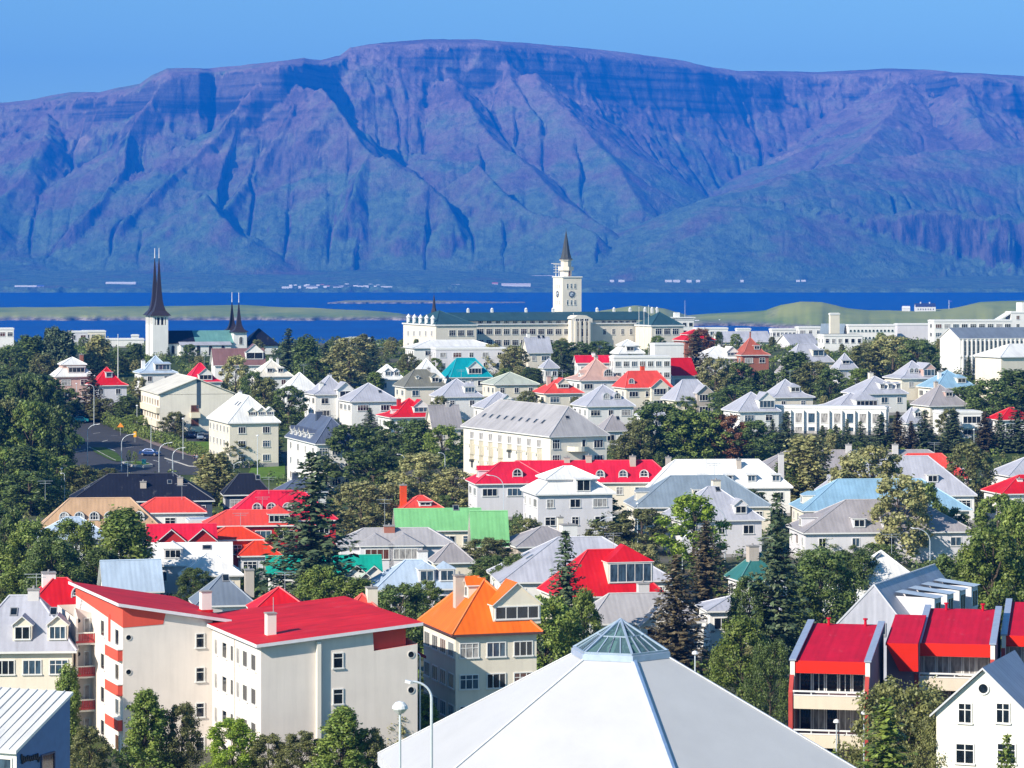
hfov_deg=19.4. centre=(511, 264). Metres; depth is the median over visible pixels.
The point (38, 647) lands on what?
house
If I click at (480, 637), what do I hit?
house
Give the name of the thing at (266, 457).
window
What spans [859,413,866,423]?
window
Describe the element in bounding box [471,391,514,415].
house
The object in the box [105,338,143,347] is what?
building
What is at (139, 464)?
traffic island
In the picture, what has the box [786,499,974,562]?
house
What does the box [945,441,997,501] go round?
tree
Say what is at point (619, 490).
window
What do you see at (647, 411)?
tree
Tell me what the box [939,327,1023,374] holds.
school
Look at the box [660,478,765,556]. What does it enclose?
house
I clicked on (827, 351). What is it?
tree
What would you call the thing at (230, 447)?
tree
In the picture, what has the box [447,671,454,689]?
window
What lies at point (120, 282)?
farm building
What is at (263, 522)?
house
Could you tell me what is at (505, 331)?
window
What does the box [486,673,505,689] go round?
window
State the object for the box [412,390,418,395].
window
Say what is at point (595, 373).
house
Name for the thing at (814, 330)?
building
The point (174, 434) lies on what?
hedge
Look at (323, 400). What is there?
window
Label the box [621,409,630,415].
window
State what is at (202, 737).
window
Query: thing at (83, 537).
tree
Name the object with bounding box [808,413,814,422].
window
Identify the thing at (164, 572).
window
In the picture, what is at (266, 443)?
window
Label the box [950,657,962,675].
window
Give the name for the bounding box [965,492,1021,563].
tree
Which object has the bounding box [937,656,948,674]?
window
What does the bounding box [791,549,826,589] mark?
tree
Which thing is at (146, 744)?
tree
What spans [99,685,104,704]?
window
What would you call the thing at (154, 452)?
car
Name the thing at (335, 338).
tree
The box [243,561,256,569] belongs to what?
window
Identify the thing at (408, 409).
house
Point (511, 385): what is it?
house
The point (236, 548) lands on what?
window
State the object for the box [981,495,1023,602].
tree
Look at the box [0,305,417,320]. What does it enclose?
island terrain
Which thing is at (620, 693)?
pavilion
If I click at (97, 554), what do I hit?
tree
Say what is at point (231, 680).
window
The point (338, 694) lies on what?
window
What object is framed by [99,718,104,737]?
window
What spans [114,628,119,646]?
window
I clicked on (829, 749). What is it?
window
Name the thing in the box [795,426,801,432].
window
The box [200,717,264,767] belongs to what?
tree
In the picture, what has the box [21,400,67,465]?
tree
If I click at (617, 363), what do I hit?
window
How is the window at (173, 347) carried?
in the church
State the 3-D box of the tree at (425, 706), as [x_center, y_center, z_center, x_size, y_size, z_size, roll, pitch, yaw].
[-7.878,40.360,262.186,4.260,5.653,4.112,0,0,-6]
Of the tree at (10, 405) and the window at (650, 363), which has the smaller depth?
the tree at (10, 405)
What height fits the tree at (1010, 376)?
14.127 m
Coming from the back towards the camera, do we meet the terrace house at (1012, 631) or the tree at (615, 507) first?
the tree at (615, 507)
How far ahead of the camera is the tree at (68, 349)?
783.89 m
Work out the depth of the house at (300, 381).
697.23 m
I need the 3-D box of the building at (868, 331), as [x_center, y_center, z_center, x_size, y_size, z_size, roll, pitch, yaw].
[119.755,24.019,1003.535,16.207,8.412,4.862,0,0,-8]
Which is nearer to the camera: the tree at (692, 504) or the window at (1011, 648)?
the window at (1011, 648)
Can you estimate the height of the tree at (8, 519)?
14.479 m
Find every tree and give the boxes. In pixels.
[0,345,31,377]
[0,372,9,380]
[0,379,30,403]
[0,385,17,408]
[0,397,20,469]
[0,407,12,449]
[0,444,46,508]
[0,446,24,506]
[0,470,63,514]
[0,505,28,597]
[0,517,59,598]
[0,580,7,602]
[1,411,29,470]
[2,373,34,446]
[4,366,34,379]
[7,399,54,455]
[13,334,44,374]
[19,536,84,593]
[20,377,64,429]
[21,373,52,433]
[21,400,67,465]
[24,373,75,411]
[28,353,58,375]
[29,403,82,469]
[30,448,60,503]
[38,455,70,499]
[39,325,63,373]
[39,455,81,487]
[40,517,100,582]
[51,330,79,362]
[55,663,81,754]
[59,388,81,413]
[65,464,104,489]
[70,725,113,767]
[72,369,112,420]
[72,545,121,584]
[77,337,88,348]
[82,398,116,420]
[83,334,113,375]
[92,504,163,574]
[108,349,139,372]
[112,687,186,767]
[113,395,141,424]
[120,415,148,430]
[127,377,146,398]
[128,343,144,367]
[129,359,139,370]
[158,411,187,436]
[160,701,207,767]
[164,347,171,361]
[170,567,212,601]
[179,344,199,363]
[190,451,239,504]
[191,355,204,365]
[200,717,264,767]
[218,355,249,394]
[219,441,249,465]
[238,370,265,401]
[240,567,267,593]
[248,733,287,767]
[249,376,286,411]
[253,339,265,350]
[253,451,366,600]
[265,527,295,552]
[266,385,309,426]
[274,730,324,767]
[276,328,296,371]
[278,441,284,458]
[288,336,320,376]
[291,564,351,600]
[295,356,332,383]
[298,705,375,767]
[313,423,394,494]
[314,343,332,374]
[318,336,380,385]
[327,336,341,345]
[327,576,394,607]
[329,479,398,534]
[340,451,403,495]
[344,727,388,767]
[358,333,367,351]
[359,408,382,434]
[362,336,385,380]
[366,371,385,389]
[371,419,417,454]
[373,481,415,525]
[377,347,389,360]
[378,582,431,644]
[383,340,398,354]
[384,451,457,501]
[386,337,399,352]
[387,716,409,745]
[395,432,404,454]
[397,353,419,373]
[399,418,434,461]
[402,579,445,631]
[418,679,427,694]
[418,694,440,730]
[420,424,463,464]
[429,395,448,404]
[429,467,470,507]
[431,358,443,372]
[434,495,454,507]
[461,537,516,574]
[465,555,504,582]
[482,343,510,372]
[488,553,522,580]
[498,368,512,374]
[499,345,529,373]
[499,363,506,372]
[509,517,541,534]
[512,366,522,375]
[517,368,542,381]
[517,390,542,402]
[535,594,586,669]
[537,530,596,666]
[551,340,574,363]
[556,354,574,377]
[560,341,590,362]
[562,585,603,653]
[570,396,578,407]
[581,340,612,355]
[582,520,635,542]
[588,498,631,538]
[607,437,641,459]
[612,508,668,550]
[614,539,630,547]
[619,418,662,459]
[630,543,665,571]
[634,400,694,459]
[643,554,714,670]
[647,336,664,353]
[649,491,732,567]
[653,408,718,458]
[653,451,666,467]
[671,455,690,460]
[672,396,696,415]
[679,520,736,613]
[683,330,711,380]
[684,409,733,458]
[687,328,717,353]
[694,356,739,395]
[701,413,753,458]
[704,613,780,708]
[706,384,756,419]
[708,645,753,676]
[714,331,723,346]
[717,361,764,395]
[722,359,733,367]
[722,575,775,653]
[728,419,782,459]
[730,334,742,346]
[737,636,789,723]
[742,492,818,660]
[748,369,780,393]
[748,489,768,501]
[759,419,785,452]
[766,363,776,385]
[768,336,776,349]
[771,461,807,501]
[773,411,798,449]
[776,350,817,392]
[776,433,834,502]
[782,546,868,634]
[782,592,827,645]
[791,360,830,399]
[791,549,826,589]
[794,538,839,556]
[812,368,848,400]
[816,425,825,449]
[819,395,828,403]
[819,548,880,619]
[824,349,830,356]
[824,432,839,449]
[827,454,869,483]
[831,424,844,449]
[833,674,947,767]
[834,444,903,478]
[838,344,845,354]
[839,544,862,555]
[840,419,855,449]
[844,368,868,387]
[847,345,890,377]
[851,421,871,447]
[852,441,864,448]
[855,697,917,767]
[858,543,909,563]
[859,342,867,351]
[862,473,934,556]
[863,334,916,374]
[865,414,896,447]
[874,332,885,342]
[883,411,912,448]
[896,338,941,375]
[898,421,919,448]
[899,713,946,767]
[907,410,946,451]
[911,480,949,514]
[922,552,989,608]
[934,408,962,439]
[934,409,968,452]
[935,338,939,352]
[941,506,971,526]
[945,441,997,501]
[951,385,988,408]
[952,526,1023,643]
[962,356,974,378]
[963,378,1018,423]
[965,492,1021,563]
[970,411,1002,451]
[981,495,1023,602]
[987,413,1015,452]
[990,368,1023,411]
[997,733,1016,767]
[1000,400,1023,452]
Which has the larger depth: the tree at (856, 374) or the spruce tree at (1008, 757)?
the tree at (856, 374)
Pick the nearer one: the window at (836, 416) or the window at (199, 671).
the window at (199, 671)
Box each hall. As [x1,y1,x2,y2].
[0,686,72,767]
[403,340,490,362]
[712,331,769,346]
[775,333,817,347]
[820,324,844,333]
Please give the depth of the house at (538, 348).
817.26 m
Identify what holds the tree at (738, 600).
on the ground at (660, 553)
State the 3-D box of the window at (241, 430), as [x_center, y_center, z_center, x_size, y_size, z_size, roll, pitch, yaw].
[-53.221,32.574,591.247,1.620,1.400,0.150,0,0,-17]
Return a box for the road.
[59,415,217,474]
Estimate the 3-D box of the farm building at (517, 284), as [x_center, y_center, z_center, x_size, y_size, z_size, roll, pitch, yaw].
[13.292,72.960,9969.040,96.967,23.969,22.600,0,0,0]
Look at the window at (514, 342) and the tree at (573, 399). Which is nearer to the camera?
the tree at (573, 399)
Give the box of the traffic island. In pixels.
[122,461,152,467]
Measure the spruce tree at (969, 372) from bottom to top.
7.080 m
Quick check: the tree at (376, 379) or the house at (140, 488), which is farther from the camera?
the tree at (376, 379)
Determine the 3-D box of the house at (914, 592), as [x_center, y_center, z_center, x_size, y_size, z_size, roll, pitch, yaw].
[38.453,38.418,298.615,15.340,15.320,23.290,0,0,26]
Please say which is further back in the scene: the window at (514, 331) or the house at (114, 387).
the window at (514, 331)
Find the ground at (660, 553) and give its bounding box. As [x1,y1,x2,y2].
[0,343,1023,767]
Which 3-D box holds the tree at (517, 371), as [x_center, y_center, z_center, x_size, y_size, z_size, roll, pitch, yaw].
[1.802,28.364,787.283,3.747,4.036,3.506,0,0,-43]
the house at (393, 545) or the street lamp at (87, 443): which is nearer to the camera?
the house at (393, 545)
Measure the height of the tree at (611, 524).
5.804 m
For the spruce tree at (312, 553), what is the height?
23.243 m
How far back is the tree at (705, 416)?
598.63 m
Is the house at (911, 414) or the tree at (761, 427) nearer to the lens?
the tree at (761, 427)
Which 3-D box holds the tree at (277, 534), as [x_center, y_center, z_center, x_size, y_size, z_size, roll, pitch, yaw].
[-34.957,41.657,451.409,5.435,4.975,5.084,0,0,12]
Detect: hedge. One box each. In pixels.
[97,411,209,457]
[152,431,177,439]
[230,457,259,467]
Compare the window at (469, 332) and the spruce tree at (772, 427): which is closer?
the spruce tree at (772, 427)
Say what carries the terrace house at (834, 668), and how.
on the ground at (660, 553)
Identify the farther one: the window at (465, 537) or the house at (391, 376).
the house at (391, 376)
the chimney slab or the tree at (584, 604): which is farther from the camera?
the chimney slab
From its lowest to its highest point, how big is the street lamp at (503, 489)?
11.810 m
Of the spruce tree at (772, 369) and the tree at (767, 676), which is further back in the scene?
the spruce tree at (772, 369)
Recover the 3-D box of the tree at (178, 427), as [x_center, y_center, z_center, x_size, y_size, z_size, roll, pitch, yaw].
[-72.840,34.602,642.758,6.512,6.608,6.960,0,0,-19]
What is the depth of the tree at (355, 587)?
343.10 m
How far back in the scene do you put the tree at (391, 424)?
612.49 m
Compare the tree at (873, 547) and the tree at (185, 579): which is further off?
the tree at (873, 547)
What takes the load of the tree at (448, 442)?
on the ground at (660, 553)
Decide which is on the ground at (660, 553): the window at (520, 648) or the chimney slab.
the chimney slab
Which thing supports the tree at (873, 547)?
on the ground at (660, 553)
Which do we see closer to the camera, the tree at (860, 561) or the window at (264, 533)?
the tree at (860, 561)
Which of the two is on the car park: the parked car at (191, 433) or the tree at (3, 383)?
the parked car at (191, 433)
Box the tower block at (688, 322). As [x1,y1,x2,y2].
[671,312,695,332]
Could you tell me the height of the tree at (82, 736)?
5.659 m
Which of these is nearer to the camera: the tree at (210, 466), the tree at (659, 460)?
the tree at (210, 466)
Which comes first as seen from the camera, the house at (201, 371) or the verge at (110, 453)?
the verge at (110, 453)
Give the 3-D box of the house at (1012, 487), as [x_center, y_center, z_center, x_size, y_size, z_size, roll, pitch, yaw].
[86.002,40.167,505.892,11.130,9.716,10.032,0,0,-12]
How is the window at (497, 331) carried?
in the college building at (506, 329)
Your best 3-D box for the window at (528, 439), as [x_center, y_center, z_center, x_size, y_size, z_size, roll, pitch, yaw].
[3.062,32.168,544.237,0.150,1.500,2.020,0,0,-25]
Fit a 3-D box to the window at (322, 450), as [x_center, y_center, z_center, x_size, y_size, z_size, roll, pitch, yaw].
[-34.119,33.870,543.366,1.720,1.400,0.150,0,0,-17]
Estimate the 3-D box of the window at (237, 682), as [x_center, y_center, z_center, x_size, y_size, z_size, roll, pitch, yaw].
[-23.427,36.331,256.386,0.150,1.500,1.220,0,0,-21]
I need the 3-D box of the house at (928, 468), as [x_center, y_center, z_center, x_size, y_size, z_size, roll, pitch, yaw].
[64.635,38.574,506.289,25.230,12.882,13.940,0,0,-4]
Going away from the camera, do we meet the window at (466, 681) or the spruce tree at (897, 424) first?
the window at (466, 681)
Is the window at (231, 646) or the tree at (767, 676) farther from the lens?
the tree at (767, 676)
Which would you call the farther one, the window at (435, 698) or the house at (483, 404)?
the house at (483, 404)
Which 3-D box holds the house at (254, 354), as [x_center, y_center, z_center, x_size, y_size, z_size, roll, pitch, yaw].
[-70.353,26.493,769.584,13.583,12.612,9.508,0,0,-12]
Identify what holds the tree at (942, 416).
on the ground at (660, 553)
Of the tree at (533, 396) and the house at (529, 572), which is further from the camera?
the tree at (533, 396)
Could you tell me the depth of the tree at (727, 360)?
792.28 m
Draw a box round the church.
[143,248,278,356]
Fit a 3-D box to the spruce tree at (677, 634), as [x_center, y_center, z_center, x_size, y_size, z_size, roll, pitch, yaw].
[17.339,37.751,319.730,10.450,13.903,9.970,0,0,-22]
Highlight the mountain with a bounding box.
[0,39,1023,292]
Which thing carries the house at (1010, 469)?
on the ground at (660, 553)
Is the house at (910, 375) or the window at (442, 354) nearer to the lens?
the house at (910, 375)
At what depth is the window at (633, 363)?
735.86 m
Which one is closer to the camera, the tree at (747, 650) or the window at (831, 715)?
the window at (831, 715)
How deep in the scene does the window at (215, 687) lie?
262.89 m
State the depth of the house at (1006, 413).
646.59 m
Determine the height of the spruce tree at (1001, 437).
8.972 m
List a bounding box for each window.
[0,660,15,675]
[0,757,12,767]
[7,332,12,336]
[22,660,41,675]
[41,751,54,767]
[48,659,67,674]
[61,380,70,385]
[80,379,87,384]
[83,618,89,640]
[83,651,89,673]
[83,684,89,706]
[84,717,89,728]
[99,619,104,637]
[99,652,104,670]
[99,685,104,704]
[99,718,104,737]
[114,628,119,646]
[114,662,119,681]
[114,697,119,716]
[115,733,119,752]
[116,388,120,393]
[163,571,167,581]
[165,517,175,523]
[171,346,174,354]
[191,405,198,411]
[191,419,198,425]
[195,633,205,648]
[195,667,205,682]
[195,702,205,717]
[195,736,204,750]
[213,638,217,655]
[213,672,217,690]
[213,706,217,722]
[221,641,227,659]
[221,675,227,693]
[222,709,226,720]
[229,499,242,507]
[229,644,232,662]
[229,678,232,696]
[233,545,241,554]
[235,647,239,665]
[235,680,239,699]
[238,427,245,433]
[238,441,245,447]
[238,455,245,461]
[241,649,247,668]
[241,683,247,702]
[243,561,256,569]
[250,653,256,672]
[250,687,256,706]
[251,721,255,739]
[255,530,271,539]
[262,426,269,433]
[263,440,269,446]
[263,454,269,460]
[278,530,293,539]
[319,448,327,455]
[320,410,329,415]
[321,398,328,403]
[332,449,340,455]
[332,478,340,485]
[332,652,344,669]
[332,688,344,705]
[357,405,368,410]
[380,404,391,410]
[391,596,403,607]
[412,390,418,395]
[423,630,429,647]
[423,660,429,677]
[431,633,437,650]
[431,664,437,681]
[432,694,437,708]
[439,637,445,654]
[439,668,445,685]
[439,698,445,716]
[440,352,446,357]
[447,640,454,658]
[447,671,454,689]
[448,703,453,715]
[449,330,455,335]
[453,352,461,357]
[458,330,463,335]
[459,642,479,658]
[459,674,479,690]
[462,535,467,544]
[467,330,472,335]
[469,431,473,438]
[470,460,473,467]
[477,329,483,334]
[478,432,482,439]
[482,352,488,356]
[482,488,497,496]
[486,329,492,334]
[486,641,506,657]
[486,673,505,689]
[488,433,492,440]
[494,329,500,334]
[498,434,501,442]
[503,329,509,334]
[503,340,509,345]
[507,436,511,443]
[507,488,522,495]
[512,329,518,334]
[512,340,518,345]
[513,640,533,656]
[513,672,532,681]
[514,387,518,392]
[516,437,521,444]
[520,329,526,334]
[526,438,530,445]
[529,329,535,334]
[533,498,536,507]
[537,439,541,447]
[538,329,543,334]
[541,356,548,360]
[545,517,555,525]
[546,329,552,334]
[547,499,554,507]
[550,397,559,402]
[552,439,559,448]
[552,455,559,459]
[555,329,561,334]
[570,499,580,507]
[572,516,578,525]
[582,439,585,446]
[584,384,592,388]
[591,410,600,415]
[592,498,607,507]
[594,439,603,447]
[594,455,602,459]
[595,516,604,522]
[607,435,614,440]
[615,361,620,366]
[616,487,622,494]
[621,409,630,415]
[623,361,628,366]
[629,391,637,396]
[631,361,637,366]
[647,361,653,366]
[655,328,661,334]
[655,361,661,366]
[664,328,670,334]
[664,361,669,366]
[664,372,669,377]
[672,328,678,334]
[674,379,681,384]
[713,617,726,629]
[718,527,725,534]
[743,525,754,533]
[744,415,753,420]
[745,358,752,362]
[759,358,764,362]
[765,415,772,420]
[795,413,802,422]
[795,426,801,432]
[799,673,811,692]
[799,709,811,728]
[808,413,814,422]
[812,673,824,692]
[813,709,824,729]
[818,538,826,547]
[821,413,827,422]
[826,674,837,690]
[826,709,837,729]
[826,748,837,754]
[833,413,840,422]
[839,674,851,693]
[839,710,851,729]
[839,749,849,762]
[846,413,853,423]
[851,674,864,693]
[852,538,859,546]
[852,710,862,729]
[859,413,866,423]
[872,413,879,423]
[881,397,887,402]
[885,537,894,544]
[897,397,901,402]
[923,656,935,674]
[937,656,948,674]
[937,691,948,705]
[950,537,961,545]
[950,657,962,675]
[954,743,974,765]
[957,702,972,724]
[958,500,970,507]
[963,416,980,423]
[963,429,980,436]
[963,657,975,675]
[968,341,970,354]
[976,657,988,672]
[977,341,979,353]
[977,682,989,694]
[995,702,1010,724]
[996,742,1016,765]
[1009,646,1021,659]
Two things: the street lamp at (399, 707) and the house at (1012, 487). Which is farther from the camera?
the house at (1012, 487)
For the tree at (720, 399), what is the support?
on the ground at (660, 553)
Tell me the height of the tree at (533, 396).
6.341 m
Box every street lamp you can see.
[87,423,99,465]
[121,433,134,470]
[256,435,258,474]
[392,701,407,767]
[405,679,432,767]
[417,653,420,730]
[486,474,503,509]
[692,651,697,671]
[715,507,725,561]
[833,719,839,754]
[861,711,864,767]
[911,527,930,564]
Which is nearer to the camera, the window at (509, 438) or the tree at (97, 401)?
the window at (509, 438)
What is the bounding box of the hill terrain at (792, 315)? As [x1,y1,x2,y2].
[598,301,1023,327]
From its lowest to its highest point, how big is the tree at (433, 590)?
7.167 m
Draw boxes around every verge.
[64,434,84,442]
[91,447,122,460]
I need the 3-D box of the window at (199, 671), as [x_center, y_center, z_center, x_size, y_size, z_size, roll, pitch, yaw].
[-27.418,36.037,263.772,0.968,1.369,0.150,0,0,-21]
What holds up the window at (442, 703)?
in the house at (480, 637)
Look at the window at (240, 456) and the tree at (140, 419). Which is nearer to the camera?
the window at (240, 456)
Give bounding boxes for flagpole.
[573,313,573,345]
[648,305,648,354]
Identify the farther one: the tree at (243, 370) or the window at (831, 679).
the tree at (243, 370)
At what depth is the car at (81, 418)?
673.47 m
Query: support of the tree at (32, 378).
on the ground at (660, 553)
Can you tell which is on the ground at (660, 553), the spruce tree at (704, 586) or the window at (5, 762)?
the spruce tree at (704, 586)
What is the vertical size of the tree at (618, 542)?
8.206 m
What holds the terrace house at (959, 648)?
on the ground at (660, 553)
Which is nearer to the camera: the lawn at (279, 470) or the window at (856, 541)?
the window at (856, 541)
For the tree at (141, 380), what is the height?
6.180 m
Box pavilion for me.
[377,618,856,767]
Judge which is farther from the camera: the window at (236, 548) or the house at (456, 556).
the window at (236, 548)
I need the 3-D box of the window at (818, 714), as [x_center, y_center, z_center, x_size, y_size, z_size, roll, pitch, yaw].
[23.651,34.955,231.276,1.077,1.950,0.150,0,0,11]
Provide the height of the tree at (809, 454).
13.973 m
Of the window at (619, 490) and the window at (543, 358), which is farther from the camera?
the window at (543, 358)
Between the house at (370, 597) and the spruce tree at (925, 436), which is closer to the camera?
the house at (370, 597)
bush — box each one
[97,467,118,474]
[126,451,131,463]
[131,451,137,464]
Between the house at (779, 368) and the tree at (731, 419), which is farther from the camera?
the house at (779, 368)
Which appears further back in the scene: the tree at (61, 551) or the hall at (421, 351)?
the hall at (421, 351)
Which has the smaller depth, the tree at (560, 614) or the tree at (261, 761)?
the tree at (261, 761)
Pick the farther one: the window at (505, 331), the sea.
the sea
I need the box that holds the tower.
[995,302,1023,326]
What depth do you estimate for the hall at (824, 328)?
1002.72 m
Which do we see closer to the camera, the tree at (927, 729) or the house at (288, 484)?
the tree at (927, 729)
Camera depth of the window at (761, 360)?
795.07 m
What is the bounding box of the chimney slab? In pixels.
[828,313,839,333]
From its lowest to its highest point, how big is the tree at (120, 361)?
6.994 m
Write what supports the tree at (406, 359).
on the ground at (660, 553)
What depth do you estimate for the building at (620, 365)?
736.58 m
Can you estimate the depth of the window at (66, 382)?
719.16 m
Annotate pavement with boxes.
[108,421,192,455]
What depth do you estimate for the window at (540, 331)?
922.07 m
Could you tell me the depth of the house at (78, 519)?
432.07 m
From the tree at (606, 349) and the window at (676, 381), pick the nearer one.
the window at (676, 381)
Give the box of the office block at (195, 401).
[138,373,235,436]
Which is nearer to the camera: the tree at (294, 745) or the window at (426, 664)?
the tree at (294, 745)
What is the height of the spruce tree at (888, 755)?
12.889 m
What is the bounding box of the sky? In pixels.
[0,0,1023,102]
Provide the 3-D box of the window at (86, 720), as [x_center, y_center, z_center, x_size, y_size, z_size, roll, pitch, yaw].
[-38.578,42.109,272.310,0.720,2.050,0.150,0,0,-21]
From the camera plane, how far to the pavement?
630.30 m
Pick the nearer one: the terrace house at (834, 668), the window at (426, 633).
the terrace house at (834, 668)
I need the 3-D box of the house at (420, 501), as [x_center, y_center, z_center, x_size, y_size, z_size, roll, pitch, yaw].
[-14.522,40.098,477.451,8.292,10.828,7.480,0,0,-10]
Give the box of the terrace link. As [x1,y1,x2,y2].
[885,614,925,767]
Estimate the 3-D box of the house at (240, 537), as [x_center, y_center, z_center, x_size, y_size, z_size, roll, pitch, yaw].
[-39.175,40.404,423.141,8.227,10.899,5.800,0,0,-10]
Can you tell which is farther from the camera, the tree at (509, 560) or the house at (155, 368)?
the house at (155, 368)
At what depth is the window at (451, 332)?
904.90 m
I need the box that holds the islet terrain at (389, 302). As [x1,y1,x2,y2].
[327,300,524,303]
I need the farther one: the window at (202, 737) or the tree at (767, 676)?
the tree at (767, 676)
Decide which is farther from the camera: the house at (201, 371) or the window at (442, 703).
the house at (201, 371)
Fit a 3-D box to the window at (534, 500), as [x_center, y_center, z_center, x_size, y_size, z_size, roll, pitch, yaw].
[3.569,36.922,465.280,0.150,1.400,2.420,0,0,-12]
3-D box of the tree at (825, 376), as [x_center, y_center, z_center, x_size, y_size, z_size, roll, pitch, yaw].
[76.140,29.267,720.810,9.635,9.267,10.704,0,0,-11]
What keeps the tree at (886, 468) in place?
on the ground at (660, 553)
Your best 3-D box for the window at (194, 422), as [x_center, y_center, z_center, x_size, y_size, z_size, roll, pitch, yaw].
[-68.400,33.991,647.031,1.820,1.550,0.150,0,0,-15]
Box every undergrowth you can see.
[0,336,1022,767]
[0,338,1021,712]
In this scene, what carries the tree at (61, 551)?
on the ground at (660, 553)
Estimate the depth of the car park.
641.58 m
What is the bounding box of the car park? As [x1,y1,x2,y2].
[165,437,208,441]
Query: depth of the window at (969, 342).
801.11 m
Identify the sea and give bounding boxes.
[0,292,1023,342]
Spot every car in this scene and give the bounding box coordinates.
[74,416,88,422]
[139,448,160,455]
[188,431,195,437]
[197,433,204,439]
[202,434,208,440]
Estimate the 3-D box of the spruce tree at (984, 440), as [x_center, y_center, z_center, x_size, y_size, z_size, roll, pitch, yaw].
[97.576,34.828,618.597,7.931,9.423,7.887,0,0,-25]
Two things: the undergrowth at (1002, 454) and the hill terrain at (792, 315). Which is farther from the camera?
the hill terrain at (792, 315)
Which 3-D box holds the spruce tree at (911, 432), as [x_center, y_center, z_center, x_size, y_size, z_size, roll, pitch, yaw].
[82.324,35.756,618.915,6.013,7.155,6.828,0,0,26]
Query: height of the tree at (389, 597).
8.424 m
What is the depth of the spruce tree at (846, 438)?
618.49 m
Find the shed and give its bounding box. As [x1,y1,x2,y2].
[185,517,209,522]
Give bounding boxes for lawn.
[174,442,208,452]
[249,463,285,477]
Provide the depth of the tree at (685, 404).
678.78 m
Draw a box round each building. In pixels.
[0,327,13,347]
[14,285,36,286]
[71,330,87,345]
[81,330,105,341]
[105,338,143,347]
[106,282,135,283]
[131,334,138,337]
[402,233,684,348]
[430,346,506,374]
[501,283,530,286]
[609,355,670,383]
[649,342,683,357]
[693,327,727,335]
[735,328,750,330]
[769,328,795,340]
[775,404,888,434]
[795,326,820,338]
[817,334,862,351]
[845,324,894,342]
[894,323,927,341]
[902,306,909,310]
[928,319,1011,344]
[932,409,982,437]
[973,344,1023,399]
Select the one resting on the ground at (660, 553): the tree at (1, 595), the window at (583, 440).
the tree at (1, 595)
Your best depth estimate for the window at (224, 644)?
260.46 m
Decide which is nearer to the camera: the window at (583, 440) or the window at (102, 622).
the window at (102, 622)
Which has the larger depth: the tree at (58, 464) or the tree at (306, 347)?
the tree at (306, 347)
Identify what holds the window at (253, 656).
in the apartment block at (293, 668)
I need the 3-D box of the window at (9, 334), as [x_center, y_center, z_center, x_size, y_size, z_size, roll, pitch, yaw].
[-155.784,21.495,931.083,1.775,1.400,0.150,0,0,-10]
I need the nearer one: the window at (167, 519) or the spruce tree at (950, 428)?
the window at (167, 519)
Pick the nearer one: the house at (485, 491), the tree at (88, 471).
the house at (485, 491)
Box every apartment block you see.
[57,581,425,767]
[460,399,609,478]
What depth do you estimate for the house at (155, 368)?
742.89 m
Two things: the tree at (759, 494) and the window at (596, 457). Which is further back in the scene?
the window at (596, 457)
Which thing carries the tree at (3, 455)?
on the ground at (660, 553)
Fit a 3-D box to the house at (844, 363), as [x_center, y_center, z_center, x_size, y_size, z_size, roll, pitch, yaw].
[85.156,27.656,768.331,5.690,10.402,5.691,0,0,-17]
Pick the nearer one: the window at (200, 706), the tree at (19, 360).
the window at (200, 706)
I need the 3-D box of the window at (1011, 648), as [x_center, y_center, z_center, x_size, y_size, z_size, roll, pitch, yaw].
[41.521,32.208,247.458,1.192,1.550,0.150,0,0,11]
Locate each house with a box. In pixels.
[0,573,79,690]
[37,516,107,570]
[39,483,162,549]
[39,569,75,606]
[50,353,94,402]
[69,461,214,516]
[85,367,128,405]
[97,558,164,593]
[118,541,232,596]
[132,355,178,392]
[141,485,206,523]
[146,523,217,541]
[177,553,243,599]
[187,363,222,386]
[188,566,254,611]
[201,497,297,554]
[206,389,280,467]
[209,344,265,384]
[217,513,264,566]
[220,473,268,510]
[229,477,337,550]
[235,540,280,579]
[246,572,301,607]
[250,357,293,389]
[265,554,382,595]
[273,471,328,504]
[280,365,314,411]
[284,410,356,495]
[304,373,354,422]
[336,498,457,570]
[337,383,396,427]
[354,584,378,606]
[369,548,455,617]
[376,397,427,437]
[377,364,402,396]
[392,483,444,509]
[392,505,480,554]
[393,367,445,404]
[416,354,444,379]
[417,571,543,726]
[425,401,462,449]
[428,542,475,575]
[429,378,483,422]
[441,358,492,392]
[465,450,539,519]
[467,510,509,554]
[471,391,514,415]
[480,372,539,399]
[486,536,671,596]
[509,515,577,556]
[515,453,671,514]
[520,465,615,539]
[521,332,552,370]
[533,370,584,406]
[536,533,660,618]
[538,351,559,382]
[564,355,620,395]
[570,384,635,424]
[572,351,608,373]
[579,580,706,662]
[598,414,629,450]
[609,339,644,354]
[611,364,672,410]
[623,463,773,535]
[634,392,665,434]
[645,452,792,515]
[660,379,715,412]
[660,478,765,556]
[671,357,696,386]
[672,329,716,357]
[694,595,781,653]
[700,344,737,375]
[721,391,781,434]
[724,537,786,597]
[735,331,770,377]
[762,443,964,486]
[767,370,815,404]
[774,361,792,380]
[778,344,834,374]
[785,564,979,698]
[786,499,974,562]
[788,617,884,767]
[789,478,972,521]
[814,455,977,523]
[818,390,891,421]
[823,534,909,618]
[830,353,857,384]
[841,371,908,415]
[882,360,935,402]
[898,407,924,442]
[905,442,971,483]
[910,380,966,427]
[914,302,935,310]
[914,602,1001,766]
[916,370,972,397]
[929,650,1023,767]
[980,474,1023,521]
[986,407,1023,437]
[991,457,1023,483]
[1001,598,1023,661]
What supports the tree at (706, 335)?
on the ground at (660, 553)

